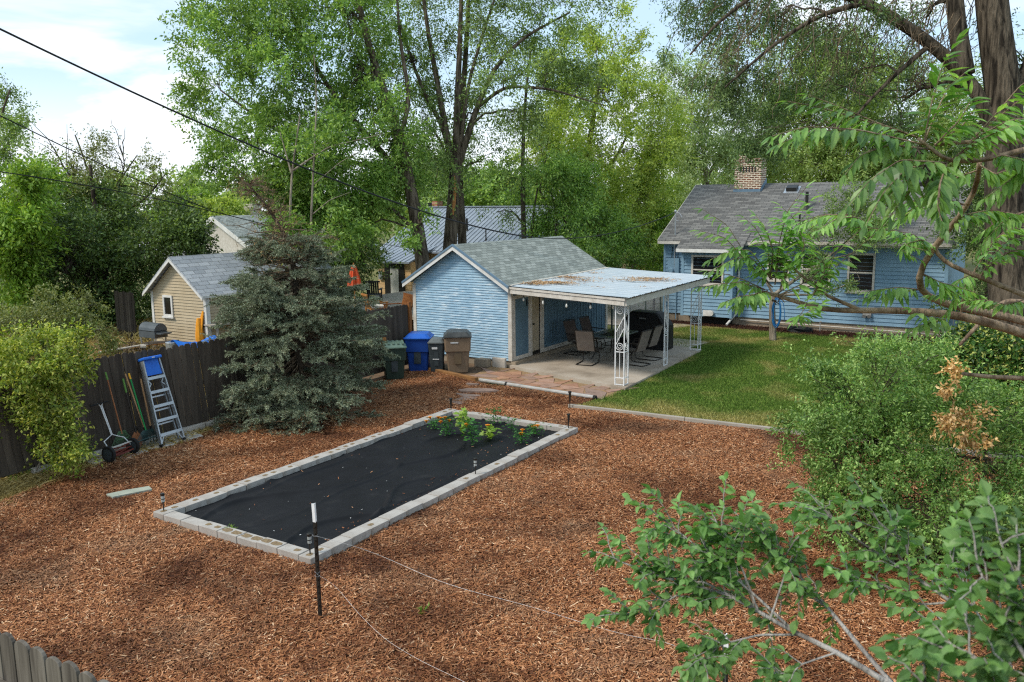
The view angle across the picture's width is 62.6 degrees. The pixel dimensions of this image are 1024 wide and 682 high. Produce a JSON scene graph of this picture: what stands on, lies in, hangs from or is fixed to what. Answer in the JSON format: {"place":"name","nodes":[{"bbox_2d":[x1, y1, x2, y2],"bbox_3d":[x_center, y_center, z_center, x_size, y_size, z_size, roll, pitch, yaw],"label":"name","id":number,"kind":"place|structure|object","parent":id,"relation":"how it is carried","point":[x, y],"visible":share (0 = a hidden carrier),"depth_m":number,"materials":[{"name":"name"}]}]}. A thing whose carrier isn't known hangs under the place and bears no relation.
{"place":"outdoors","nodes":[
{"label":"outdoors","id":0,"kind":"place"},
{"bbox_2d":[0,115,209,209],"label":"power line","id":1,"kind":"object","parent":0,"point":[97,162],"visible":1,"depth_m":25.04,"materials":[{"name":"rubber"}]},
{"bbox_2d":[0,171,262,223],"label":"power line","id":2,"kind":"object","parent":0,"point":[122,192],"visible":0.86,"depth_m":25.71,"materials":[{"name":"rubber"}]},
{"bbox_2d":[0,28,528,237],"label":"power line","id":3,"kind":"object","parent":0,"point":[61,58],"visible":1,"depth_m":21.34,"materials":[{"name":"black rubber"}]},
{"bbox_2d":[362,360,514,383],"bbox_3d":[-2.528,1.004,23.716,4.150,0.001,4.650,5,11,32],"label":"dirt pad","id":4,"kind":"object","parent":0,"point":[472,370],"visible":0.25,"depth_m":24.36,"materials":[{"name":"soil"}]},
{"bbox_2d":[381,340,406,378],"bbox_3d":[-3.290,0.529,23.460,0.700,1.030,0.837,-2,9,-11],"label":"green bin","id":5,"kind":"object","parent":4,"relation":"on","point":[394,369],"visible":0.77,"depth_m":23.14,"materials":[{"name":"plastic"}]},
{"bbox_2d":[403,331,433,370],"bbox_3d":[-2.688,0.304,24.521,0.784,1.120,0.954,0,9,3],"label":"blue bin","id":6,"kind":"object","parent":4,"relation":"on","point":[417,351],"visible":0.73,"depth_m":24.14,"materials":[{"name":"blue plastic"}]},
{"bbox_2d":[427,337,444,371],"bbox_3d":[-2.154,0.409,24.217,0.488,1.000,0.615,0,9,1],"label":"grey bin","id":7,"kind":"object","parent":4,"relation":"on","point":[436,347],"visible":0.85,"depth_m":23.96,"materials":[{"name":"grey plastic"}]},
{"bbox_2d":[443,329,471,372],"bbox_3d":[-1.563,0.287,24.305,0.806,1.200,1.024,-1,9,-3],"label":"brown bin","id":8,"kind":"object","parent":4,"relation":"on","point":[457,343],"visible":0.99,"depth_m":23.88,"materials":[{"name":"plastic"}]},
{"bbox_2d":[0,211,985,502],"bbox_3d":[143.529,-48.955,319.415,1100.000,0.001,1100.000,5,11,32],"label":"ground","id":9,"kind":"structure","parent":0,"point":[970,265],"depth_m":55.58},
{"bbox_2d":[0,67,50,178],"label":"poplar tree","id":10,"kind":"object","parent":9,"relation":"on","point":[10,130],"visible":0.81,"depth_m":38.93,"materials":[{"name":"green plant"}]},
{"bbox_2d":[0,138,79,338],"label":"bright tree","id":11,"kind":"object","parent":9,"relation":"on","point":[17,265],"visible":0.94,"depth_m":28.89,"materials":[{"name":"green plant"}]},
{"bbox_2d":[0,317,102,482],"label":"yellow bush","id":12,"kind":"object","parent":9,"relation":"on","point":[62,437],"visible":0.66,"depth_m":14.69,"materials":[{"name":"green plant"}]},
{"bbox_2d":[0,280,127,363],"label":"tangled bush","id":13,"kind":"object","parent":9,"relation":"on","point":[61,312],"visible":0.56,"depth_m":21.67,"materials":[{"name":"green plant"}]},
{"bbox_2d":[3,317,207,431],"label":"dry weeds","id":14,"kind":"object","parent":9,"relation":"on","point":[137,337],"visible":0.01,"depth_m":29.79,"materials":[{"name":"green plant"}]},
{"bbox_2d":[27,118,186,293],"bbox_3d":[-18.290,-4.676,37.038,7.459,10.019,6.049,1,9,8],"label":"thorn tree","id":15,"kind":"object","parent":9,"relation":"on","point":[74,170],"visible":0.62,"depth_m":36.60,"materials":[{"name":"green plant"}]},
{"bbox_2d":[0,164,223,330],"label":"cedar tree","id":16,"kind":"object","parent":9,"relation":"on","point":[180,231],"visible":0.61,"depth_m":32.85,"materials":[{"name":"green plant"}]},
{"bbox_2d":[0,416,242,506],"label":"dry grass","id":17,"kind":"structure","parent":9,"relation":"on","point":[12,487],"depth_m":15.09,"materials":[{"name":"plant"}]},
{"bbox_2d":[114,291,136,337],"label":"plank gate","id":18,"kind":"structure","parent":9,"relation":"on","point":[125,311],"depth_m":31.20,"materials":[{"name":"brown wood"}]},
{"bbox_2d":[86,334,164,356],"bbox_3d":[-12.066,0.294,26.806,6.077,0.954,3.294,5,11,32],"label":"brush pile","id":19,"kind":"object","parent":9,"relation":"on","point":[137,348],"visible":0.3,"depth_m":27.06,"materials":[{"name":"plant"}]},
{"bbox_2d":[139,322,171,349],"bbox_3d":[-11.715,-0.091,27.738,1.120,1.040,0.492,5,11,32],"label":"grill","id":20,"kind":"object","parent":9,"relation":"on","point":[152,330],"visible":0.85,"depth_m":27.55,"materials":[{"name":"metal"}]},
{"bbox_2d":[143,183,241,224],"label":"distant tree","id":21,"kind":"object","parent":9,"relation":"on","point":[191,192],"visible":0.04,"depth_m":67.85,"materials":[{"name":"green plant"}]},
{"bbox_2d":[0,302,411,479],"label":"board fence","id":22,"kind":"object","parent":9,"relation":"on","point":[181,364],"visible":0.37,"depth_m":17.47,"materials":[{"name":"brown wood"}]},
{"bbox_2d":[189,189,259,219],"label":"distant tree","id":23,"kind":"object","parent":9,"relation":"on","point":[231,205],"visible":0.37,"depth_m":60.87,"materials":[{"name":"green plant"}]},
{"bbox_2d":[142,250,331,344],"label":"tan shed","id":24,"kind":"structure","parent":9,"relation":"on","point":[180,289],"depth_m":28.06,"materials":[{"name":"paint"}]},
{"bbox_2d":[162,295,174,318],"bbox_3d":[-11.571,-1.154,28.291,0.578,0.767,0.080,5,11,32],"label":"window","id":25,"kind":"structure","parent":24,"relation":"in","point":[167,300],"depth_m":28.30,"materials":[{"name":"white paint"}]},
{"bbox_2d":[206,204,348,261],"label":"grey house","id":26,"kind":"structure","parent":9,"relation":"on","point":[227,238],"depth_m":57.49,"materials":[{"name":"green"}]},
{"bbox_2d":[154,0,442,269],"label":"leafy tree","id":27,"kind":"object","parent":9,"relation":"on","point":[263,114],"visible":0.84,"depth_m":29.68,"materials":[{"name":"green plant"}]},
{"bbox_2d":[258,114,385,295],"bbox_3d":[-5.920,-3.282,26.853,3.907,7.708,3.009,-8,12,-37],"label":"pale sapling","id":28,"kind":"object","parent":9,"relation":"on","point":[340,215],"visible":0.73,"depth_m":26.49,"materials":[{"name":"green plant"}]},
{"bbox_2d":[258,193,404,298],"bbox_3d":[-7.941,-3.717,36.853,6.416,6.703,7.821,5,11,32],"label":"lilac thicket","id":29,"kind":"object","parent":9,"relation":"on","point":[373,257],"visible":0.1,"depth_m":37.66,"materials":[{"name":"green plant"}]},
{"bbox_2d":[302,55,361,294],"bbox_3d":[-5.840,-4.390,27.704,1.918,9.617,2.591,-2,9,-11],"label":"pale sapling","id":30,"kind":"object","parent":9,"relation":"on","point":[342,118],"visible":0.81,"depth_m":27.36,"materials":[{"name":"green plant"}]},
{"bbox_2d":[339,291,412,319],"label":"deck","id":31,"kind":"structure","parent":9,"relation":"on","point":[396,297],"depth_m":36.88,"materials":[{"name":"wood"}]},
{"bbox_2d":[391,125,484,228],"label":"distant tree","id":32,"kind":"object","parent":9,"relation":"on","point":[433,197],"visible":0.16,"depth_m":56.12,"materials":[{"name":"green plant"}]},
{"bbox_2d":[431,0,515,243],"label":"young elm","id":33,"kind":"object","parent":9,"relation":"on","point":[462,238],"visible":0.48,"depth_m":34.42,"materials":[{"name":"green plant"}]},
{"bbox_2d":[404,153,545,212],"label":"distant tree","id":34,"kind":"object","parent":9,"relation":"on","point":[481,194],"visible":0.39,"depth_m":56.20,"materials":[{"name":"green plant"}]},
{"bbox_2d":[333,0,626,249],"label":"elm tree","id":35,"kind":"object","parent":9,"relation":"on","point":[453,160],"visible":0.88,"depth_m":32.94,"materials":[{"name":"green plant"}]},
{"bbox_2d":[0,150,984,255],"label":"treeline","id":36,"kind":"object","parent":9,"relation":"on","point":[386,225],"visible":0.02,"depth_m":84.05,"materials":[{"name":"green plant"}]},
{"bbox_2d":[371,201,632,293],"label":"tan house","id":37,"kind":"structure","parent":9,"relation":"on","point":[393,282],"depth_m":41.42,"materials":[{"name":"grey"}]},
{"bbox_2d":[384,263,404,293],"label":"door","id":38,"kind":"structure","parent":37,"relation":"in","point":[393,284],"depth_m":40.46,"materials":[{"name":"white metal"}]},
{"bbox_2d":[474,25,572,238],"bbox_3d":[0.336,-7.194,35.825,5.596,12.398,4.525,-8,12,-39],"label":"thin tree","id":39,"kind":"object","parent":9,"relation":"on","point":[523,207],"visible":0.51,"depth_m":35.91,"materials":[{"name":"green plant"}]},
{"bbox_2d":[479,378,596,399],"bbox_3d":[0.595,1.227,21.838,3.706,0.106,0.118,6,12,37],"label":"edging pipe","id":40,"kind":"object","parent":9,"relation":"on","point":[593,397],"visible":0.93,"depth_m":21.73,"materials":[{"name":"plastic"}]},
{"bbox_2d":[402,236,712,385],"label":"blue shed","id":41,"kind":"structure","parent":9,"relation":"on","point":[478,290],"depth_m":25.55,"materials":[{"name":"paint"}]},
{"bbox_2d":[513,295,532,360],"bbox_3d":[0.316,-0.440,25.164,0.065,1.920,1.063,5,11,32],"label":"blue door","id":42,"kind":"structure","parent":41,"relation":"in","point":[522,310],"depth_m":25.14,"materials":[{"name":"paint"}]},
{"bbox_2d":[532,296,539,354],"bbox_3d":[0.721,-0.643,25.817,0.113,2.100,0.515,5,11,32],"label":"cream door","id":43,"kind":"structure","parent":41,"relation":"in","point":[535,300],"depth_m":25.88,"materials":[{"name":"beige metal"}]},
{"bbox_2d":[522,271,677,287],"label":"leaf litter","id":44,"kind":"object","parent":41,"relation":"on","point":[537,282],"visible":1,"depth_m":25.06,"materials":[{"name":"brown plant"}]},
{"bbox_2d":[510,141,658,269],"bbox_3d":[3.190,-4.856,36.532,6.002,7.498,8.452,5,11,32],"label":"locust tree","id":45,"kind":"object","parent":9,"relation":"on","point":[583,212],"visible":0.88,"depth_m":35.55,"materials":[{"name":"green plant"}]},
{"bbox_2d":[502,0,701,254],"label":"lime tree","id":46,"kind":"object","parent":9,"relation":"on","point":[651,157],"visible":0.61,"depth_m":41.77,"materials":[{"name":"green plant"}]},
{"bbox_2d":[610,168,684,271],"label":"street tree","id":47,"kind":"object","parent":9,"relation":"on","point":[662,224],"visible":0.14,"depth_m":44.71,"materials":[{"name":"green plant"}]},
{"bbox_2d":[633,229,663,309],"bbox_3d":[6.089,-3.062,36.968,2.258,3.759,3.785,3,10,23],"label":"green shrub","id":48,"kind":"object","parent":9,"relation":"on","point":[652,261],"visible":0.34,"depth_m":36.97,"materials":[{"name":"green plant"}]},
{"bbox_2d":[634,34,790,211],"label":"willow tree","id":49,"kind":"object","parent":9,"relation":"on","point":[717,159],"visible":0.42,"depth_m":53.52,"materials":[{"name":"green plant"}]},
{"bbox_2d":[657,155,973,337],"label":"blue house","id":50,"kind":"structure","parent":9,"relation":"on","point":[686,251],"depth_m":32.31,"materials":[{"name":"wood"}]},
{"bbox_2d":[691,255,723,286],"bbox_3d":[7.529,-2.715,32.509,1.368,1.186,0.080,5,11,32],"label":"window","id":51,"kind":"structure","parent":50,"relation":"in","point":[695,260],"depth_m":32.53,"materials":[{"name":"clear glass"}]},
{"bbox_2d":[847,253,875,293],"bbox_3d":[12.479,-2.415,30.132,1.013,1.451,0.080,5,11,32],"label":"window","id":52,"kind":"structure","parent":50,"relation":"in","point":[866,273],"depth_m":30.11,"materials":[{"name":"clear glass"}]},
{"bbox_2d":[732,1,930,182],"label":"ash tree","id":53,"kind":"object","parent":9,"relation":"on","point":[817,160],"visible":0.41,"depth_m":55.18,"materials":[{"name":"green plant"}]},
{"bbox_2d":[815,26,1023,200],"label":"linden tree","id":54,"kind":"object","parent":9,"relation":"on","point":[923,108],"visible":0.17,"depth_m":53.20,"materials":[{"name":"green plant"}]},
{"bbox_2d":[868,479,1023,681],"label":"edge sapling","id":55,"kind":"object","parent":9,"relation":"on","point":[932,649],"visible":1,"depth_m":1.80,"materials":[{"name":"green plant"}]},
{"bbox_2d":[919,163,989,333],"bbox_3d":[16.074,-2.164,27.044,5.692,7.039,5.072,1,9,9],"label":"dark thicket","id":56,"kind":"object","parent":9,"relation":"on","point":[970,234],"visible":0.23,"depth_m":27.08,"materials":[{"name":"green plant"}]},
{"bbox_2d":[0,370,1023,681],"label":"mulch","id":57,"kind":"object","parent":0,"point":[406,388],"visible":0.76,"depth_m":11.08,"materials":[{"name":"brown wood"}]},
{"bbox_2d":[0,632,108,681],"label":"picket fence","id":58,"kind":"object","parent":57,"relation":"on","point":[21,660],"visible":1,"depth_m":5.75,"materials":[{"name":"grey wood"}]},
{"bbox_2d":[85,450,147,465],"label":"stone slab","id":59,"kind":"structure","parent":57,"relation":"on","point":[140,452],"depth_m":16.18,"materials":[{"name":"stone"}]},
{"bbox_2d":[90,401,139,462],"bbox_3d":[-7.601,1.710,16.148,0.690,1.053,0.713,5,11,32],"label":"push mower","id":60,"kind":"object","parent":59,"relation":"on","point":[109,454],"visible":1,"depth_m":16.20,"materials":[{"name":"metal"}]},
{"bbox_2d":[106,486,151,498],"bbox_3d":[-6.480,2.567,14.265,0.677,0.048,0.241,-7,11,-36],"label":"green paver","id":61,"kind":"object","parent":57,"relation":"on","point":[113,495],"visible":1,"depth_m":14.24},
{"bbox_2d":[31,403,278,473],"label":"stone curb","id":62,"kind":"structure","parent":57,"relation":"on","point":[197,426],"depth_m":17.59,"materials":[{"name":"grey stone"}]},
{"bbox_2d":[144,439,174,450],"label":"stone slab","id":63,"kind":"structure","parent":57,"relation":"on","point":[171,444],"depth_m":17.03,"materials":[{"name":"stone"}]},
{"bbox_2d":[128,373,164,447],"bbox_3d":[-7.397,1.361,16.834,0.366,1.477,0.681,5,11,32],"label":"leaf rake","id":64,"kind":"object","parent":63,"relation":"on","point":[146,430],"visible":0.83,"depth_m":16.79,"materials":[{"name":"red paint"}]},
{"bbox_2d":[153,504,184,522],"bbox_3d":[-5.347,2.700,13.153,0.247,0.164,0.397,5,11,32],"label":"concrete block","id":65,"kind":"object","parent":57,"relation":"on","point":[160,513],"depth_m":13.08,"materials":[{"name":"concrete"}]},
{"bbox_2d":[164,511,191,528],"bbox_3d":[-5.115,2.743,12.895,0.406,0.158,0.202,5,11,32],"label":"concrete block","id":66,"kind":"object","parent":57,"relation":"on","point":[175,517],"depth_m":12.83,"materials":[{"name":"concrete"}]},
{"bbox_2d":[166,432,203,442],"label":"stone slab","id":67,"kind":"structure","parent":57,"relation":"on","point":[195,437],"depth_m":17.60,"materials":[{"name":"stone"}]},
{"bbox_2d":[138,355,185,446],"bbox_3d":[-7.129,1.189,17.119,0.666,1.782,0.600,5,11,32],"label":"stepladder","id":68,"kind":"object","parent":67,"relation":"on","point":[150,365],"visible":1,"depth_m":17.07,"materials":[{"name":"metal"}]},
{"bbox_2d":[177,496,206,512],"bbox_3d":[-5.132,2.642,13.493,0.247,0.163,0.397,5,11,32],"label":"concrete block","id":69,"kind":"object","parent":57,"relation":"on","point":[193,503],"depth_m":13.44,"materials":[{"name":"concrete"}]},
{"bbox_2d":[181,517,207,533],"bbox_3d":[-4.767,2.779,12.679,0.406,0.149,0.202,5,11,32],"label":"concrete block","id":70,"kind":"object","parent":57,"relation":"on","point":[192,523],"depth_m":12.63,"materials":[{"name":"concrete"}]},
{"bbox_2d":[198,490,226,504],"bbox_3d":[-4.918,2.589,13.829,0.247,0.155,0.397,5,11,32],"label":"concrete block","id":71,"kind":"object","parent":57,"relation":"on","point":[214,496],"depth_m":13.78,"materials":[{"name":"concrete"}]},
{"bbox_2d":[199,521,227,538],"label":"concrete block","id":72,"kind":"structure","parent":57,"relation":"on","point":[210,528],"depth_m":12.40,"materials":[{"name":"concrete"}]},
{"bbox_2d":[217,527,246,545],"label":"concrete block","id":73,"kind":"structure","parent":57,"relation":"on","point":[230,534],"depth_m":12.18,"materials":[{"name":"concrete"}]},
{"bbox_2d":[237,476,264,489],"bbox_3d":[-4.488,2.467,14.507,0.247,0.168,0.397,5,11,32],"label":"concrete block","id":74,"kind":"object","parent":57,"relation":"on","point":[252,482],"depth_m":14.45,"materials":[{"name":"concrete"}]},
{"bbox_2d":[237,532,265,550],"bbox_3d":[-3.708,2.872,12.023,0.406,0.156,0.202,5,11,32],"label":"concrete block","id":75,"kind":"object","parent":57,"relation":"on","point":[247,539],"depth_m":11.97,"materials":[{"name":"concrete"}]},
{"bbox_2d":[256,537,286,555],"bbox_3d":[-3.361,2.897,11.805,0.406,0.170,0.202,5,11,32],"label":"concrete block","id":76,"kind":"object","parent":57,"relation":"on","point":[267,544],"depth_m":11.74,"materials":[{"name":"concrete"}]},
{"bbox_2d":[277,544,308,561],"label":"concrete block","id":77,"kind":"structure","parent":57,"relation":"on","point":[292,552],"depth_m":11.54,"materials":[{"name":"concrete"}]},
{"bbox_2d":[202,166,400,439],"bbox_3d":[-4.989,-1.040,19.189,4.689,6.046,4.817,5,11,32],"label":"blue spruce","id":78,"kind":"object","parent":57,"relation":"on","point":[262,302],"visible":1,"depth_m":18.72,"materials":[{"name":"green plant"}]},
{"bbox_2d":[299,545,331,567],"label":"concrete block","id":79,"kind":"structure","parent":57,"relation":"on","point":[308,558],"depth_m":11.43,"materials":[{"name":"concrete"}]},
{"bbox_2d":[311,503,321,615],"bbox_3d":[-2.265,2.615,9.809,0.066,1.511,0.049,5,11,32],"label":"steel post","id":80,"kind":"object","parent":57,"relation":"on","point":[316,549],"visible":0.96,"depth_m":9.79,"materials":[{"name":"black metal"}]},
{"bbox_2d":[320,535,351,556],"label":"concrete block","id":81,"kind":"structure","parent":57,"relation":"on","point":[335,546],"depth_m":11.79,"materials":[{"name":"concrete"}]},
{"bbox_2d":[341,526,370,546],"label":"concrete block","id":82,"kind":"structure","parent":57,"relation":"on","point":[358,534],"depth_m":12.13,"materials":[{"name":"concrete"}]},
{"bbox_2d":[184,415,557,548],"bbox_3d":[-2.075,2.267,15.365,2.900,0.118,7.280,5,11,32],"label":"landscape fabric","id":83,"kind":"object","parent":57,"relation":"on","point":[346,492],"visible":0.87,"depth_m":14.50,"materials":[{"name":"black fabric"}]},
{"bbox_2d":[457,417,481,444],"bbox_3d":[-0.798,1.804,16.725,0.506,0.526,0.576,5,11,32],"label":"pepper plant","id":84,"kind":"object","parent":83,"relation":"on","point":[471,429],"visible":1,"depth_m":16.71,"materials":[{"name":"green plant"}]},
{"bbox_2d":[360,517,388,535],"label":"concrete block","id":85,"kind":"structure","parent":57,"relation":"on","point":[377,524],"depth_m":12.47,"materials":[{"name":"concrete"}]},
{"bbox_2d":[379,509,406,525],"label":"concrete block","id":86,"kind":"structure","parent":57,"relation":"on","point":[394,515],"depth_m":12.81,"materials":[{"name":"concrete"}]},
{"bbox_2d":[396,501,422,515],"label":"concrete block","id":87,"kind":"structure","parent":57,"relation":"on","point":[410,507],"depth_m":13.14,"materials":[{"name":"concrete"}]},
{"bbox_2d":[428,487,452,501],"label":"concrete block","id":88,"kind":"structure","parent":57,"relation":"on","point":[441,493],"depth_m":13.83,"materials":[{"name":"concrete"}]},
{"bbox_2d":[580,471,893,681],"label":"leafy sapling","id":89,"kind":"object","parent":57,"relation":"on","point":[703,570],"visible":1,"depth_m":3.02,"materials":[{"name":"green plant"}]},
{"bbox_2d":[568,404,1023,458],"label":"lawn edging","id":90,"kind":"object","parent":57,"relation":"on","point":[688,419],"visible":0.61,"depth_m":18.55,"materials":[{"name":"grey concrete"}]},
{"bbox_2d":[689,27,1023,380],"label":"sumac tree","id":91,"kind":"object","parent":57,"relation":"on","point":[942,185],"visible":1,"depth_m":5.02,"materials":[{"name":"green plant"}]},
{"bbox_2d":[768,471,1012,680],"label":"branchy sapling","id":92,"kind":"object","parent":57,"relation":"on","point":[894,519],"visible":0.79,"depth_m":2.94,"materials":[{"name":"green plant"}]},
{"bbox_2d":[764,324,1023,587],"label":"privet bush","id":93,"kind":"object","parent":57,"relation":"on","point":[824,431],"visible":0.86,"depth_m":11.03,"materials":[{"name":"green plant"}]},
{"bbox_2d":[914,313,1023,475],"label":"variegated bush","id":94,"kind":"object","parent":57,"relation":"on","point":[1009,353],"visible":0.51,"depth_m":14.36,"materials":[{"name":"green plant"}]},
{"bbox_2d":[0,0,1023,212],"label":"sky","id":95,"kind":"structure","parent":0,"point":[113,40],"materials":[{"name":"white"}]},
{"bbox_2d":[475,366,620,396],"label":"flagstone path","id":96,"kind":"structure","parent":0,"point":[495,369],"depth_m":23.19,"materials":[{"name":"beige stone"}]},
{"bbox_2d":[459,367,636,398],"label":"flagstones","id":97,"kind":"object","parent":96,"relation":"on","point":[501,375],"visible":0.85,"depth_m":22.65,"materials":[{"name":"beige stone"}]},
{"bbox_2d":[510,338,700,389],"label":"patio","id":98,"kind":"structure","parent":0,"point":[560,365],"depth_m":24.67,"materials":[{"name":"concrete"}]},
{"bbox_2d":[563,319,589,355],"bbox_3d":[2.059,-0.114,26.404,0.792,1.058,0.659,8,13,42],"label":"patio chair","id":99,"kind":"object","parent":98,"relation":"on","point":[570,327],"visible":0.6,"depth_m":26.51,"materials":[{"name":"fabric"}]},
{"bbox_2d":[574,330,601,365],"bbox_3d":[2.240,0.142,24.833,0.659,1.058,0.792,4,10,25],"label":"patio chair","id":100,"kind":"object","parent":98,"relation":"on","point":[584,339],"visible":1,"depth_m":24.57,"materials":[{"name":"brown fabric"}]},
{"bbox_2d":[591,329,637,360],"bbox_3d":[3.086,0.120,25.892,1.000,0.742,1.720,5,11,32],"label":"patio table","id":101,"kind":"object","parent":98,"relation":"on","point":[607,334],"visible":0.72,"depth_m":25.61,"materials":[{"name":"black metal"}]},
{"bbox_2d":[620,329,652,366],"bbox_3d":[3.627,0.158,24.645,0.792,1.058,0.659,7,12,38],"label":"patio chair","id":102,"kind":"object","parent":98,"relation":"on","point":[643,340],"visible":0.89,"depth_m":24.47,"materials":[{"name":"brown fabric"}]},
{"bbox_2d":[620,309,673,350],"bbox_3d":[4.390,-0.387,27.483,1.663,1.215,0.732,5,11,32],"label":"covered grill","id":103,"kind":"object","parent":98,"relation":"on","point":[640,320],"visible":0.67,"depth_m":27.15,"materials":[{"name":"fabric"}]},
{"bbox_2d":[632,324,663,360],"bbox_3d":[4.119,0.011,25.510,0.792,1.058,0.659,6,11,36],"label":"patio chair","id":104,"kind":"object","parent":98,"relation":"on","point":[655,335],"visible":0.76,"depth_m":25.32,"materials":[{"name":"fabric"}]},
{"bbox_2d":[577,323,1023,453],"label":"lawn","id":105,"kind":"structure","parent":0,"point":[735,394],"depth_m":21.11,"materials":[{"name":"plant"}]},
{"bbox_2d":[611,290,660,328],"bbox_3d":[4.793,-1.226,32.149,0.080,1.520,4.730,5,11,31],"label":"chain link fence","id":106,"kind":"object","parent":105,"relation":"on","point":[646,302],"visible":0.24,"depth_m":31.43,"materials":[{"name":"metal"}]},
{"bbox_2d":[761,169,905,340],"bbox_3d":[11.441,-2.997,29.435,4.459,5.867,7.936,5,11,32],"label":"lawn tree","id":107,"kind":"object","parent":105,"relation":"on","point":[772,328],"visible":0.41,"depth_m":28.48,"materials":[{"name":"green plant"}]},
{"bbox_2d":[649,0,1023,429],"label":"shade tree","id":108,"kind":"object","parent":105,"relation":"on","point":[1002,76],"visible":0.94,"depth_m":18.92,"materials":[{"name":"green plant"}]},
{"bbox_2d":[671,320,944,344],"bbox_3d":[11.823,-0.185,29.983,14.500,0.001,1.900,5,11,32],"label":"dark mulch bed","id":109,"kind":"object","parent":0,"point":[809,333],"visible":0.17,"depth_m":30.76,"materials":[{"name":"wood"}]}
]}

